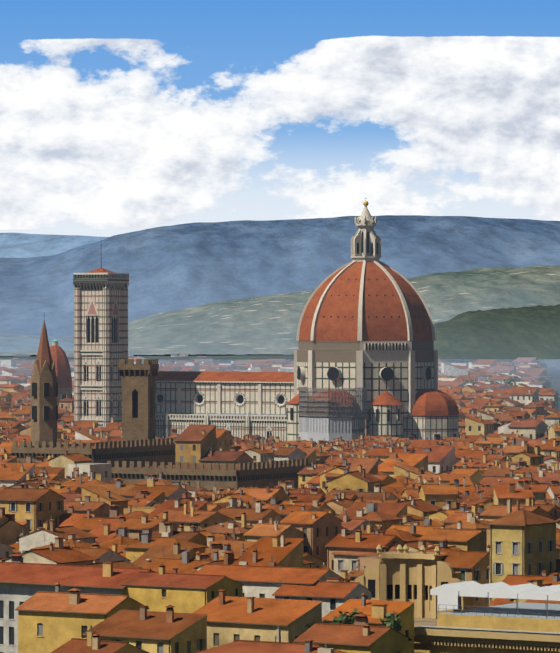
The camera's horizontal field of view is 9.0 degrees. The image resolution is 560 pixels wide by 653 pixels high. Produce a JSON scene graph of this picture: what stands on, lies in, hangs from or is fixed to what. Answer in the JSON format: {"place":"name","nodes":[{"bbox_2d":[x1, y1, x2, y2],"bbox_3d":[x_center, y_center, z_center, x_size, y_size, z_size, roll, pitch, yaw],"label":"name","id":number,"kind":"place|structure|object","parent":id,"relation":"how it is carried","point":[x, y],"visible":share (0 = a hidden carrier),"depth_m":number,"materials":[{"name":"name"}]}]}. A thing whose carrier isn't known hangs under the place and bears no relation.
{"place":"outdoors","nodes":[
{"label":"outdoors","id":0,"kind":"place"},
{"bbox_2d":[0,332,73,351],"bbox_3d":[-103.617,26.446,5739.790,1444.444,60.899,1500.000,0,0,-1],"label":"hill","id":1,"kind":"structure","parent":0,"point":[10,342],"depth_m":5610.86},
{"bbox_2d":[0,233,107,257],"bbox_3d":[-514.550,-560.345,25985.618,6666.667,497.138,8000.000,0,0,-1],"label":"hill","id":2,"kind":"structure","parent":0,"point":[18,245],"depth_m":26684.07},
{"bbox_2d":[0,381,559,608],"bbox_3d":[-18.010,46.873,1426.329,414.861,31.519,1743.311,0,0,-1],"label":"city houses","id":3,"kind":"structure","parent":0,"point":[477,500],"depth_m":834.23,"materials":[{"name":"orange tile"}]},
{"bbox_2d":[0,215,559,336],"bbox_3d":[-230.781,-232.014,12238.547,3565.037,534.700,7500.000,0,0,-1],"label":"mountain range","id":4,"kind":"structure","parent":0,"point":[178,267],"depth_m":12646.06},
{"bbox_2d":[0,265,559,353],"bbox_3d":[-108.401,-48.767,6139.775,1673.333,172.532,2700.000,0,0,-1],"label":"hill","id":5,"kind":"structure","parent":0,"point":[267,324],"depth_m":6017.43,"materials":[{"name":"green plant"}]},
{"bbox_2d":[0,304,559,359],"bbox_3d":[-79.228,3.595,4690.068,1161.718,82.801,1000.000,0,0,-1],"label":"hill","id":6,"kind":"structure","parent":0,"point":[513,333],"depth_m":4536.46,"materials":[{"name":"green plant"}]},
{"bbox_2d":[0,0,559,236],"label":"sky","id":7,"kind":"structure","parent":0,"point":[117,117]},
{"bbox_2d":[547,367,559,396],"bbox_3d":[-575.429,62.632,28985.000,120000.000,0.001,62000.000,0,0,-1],"label":"ground","id":8,"kind":"structure","parent":0,"point":[554,373],"depth_m":4379.40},
{"bbox_2d":[30,320,57,445],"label":"church spire","id":9,"kind":"structure","parent":8,"relation":"on","point":[43,395],"depth_m":1146.26,"materials":[{"name":"beige stone"}]},
{"bbox_2d":[50,339,71,405],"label":"dome","id":10,"kind":"structure","parent":8,"relation":"on","point":[62,367],"depth_m":1783.57,"materials":[{"name":"tile"}]},
{"bbox_2d":[73,263,128,426],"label":"campanile","id":11,"kind":"structure","parent":8,"relation":"on","point":[100,322],"depth_m":1486.49,"materials":[{"name":"stone"}]},
{"bbox_2d":[11,359,308,490],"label":"fortified palace","id":12,"kind":"structure","parent":8,"relation":"on","point":[138,453],"depth_m":1117.97,"materials":[{"name":"brown stone"}]},
{"bbox_2d":[0,545,559,652],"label":"buildings","id":13,"kind":"structure","parent":8,"relation":"on","point":[241,607],"depth_m":534.39,"materials":[{"name":"orange tile"}]},
{"bbox_2d":[0,353,559,410],"bbox_3d":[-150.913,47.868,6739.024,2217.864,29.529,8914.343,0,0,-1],"label":"city","id":14,"kind":"object","parent":8,"relation":"on","point":[454,373],"visible":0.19,"depth_m":3494.67},
{"bbox_2d":[155,198,458,443],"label":"cathedral","id":15,"kind":"structure","parent":8,"relation":"on","point":[365,338],"depth_m":1453.33,"materials":[{"name":"stone"}]},
{"bbox_2d":[160,359,554,631],"bbox_3d":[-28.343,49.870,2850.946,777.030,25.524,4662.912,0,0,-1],"label":"trees","id":16,"kind":"object","parent":8,"relation":"on","point":[344,618],"visible":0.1,"depth_m":522.20,"materials":[{"name":"green plant"}]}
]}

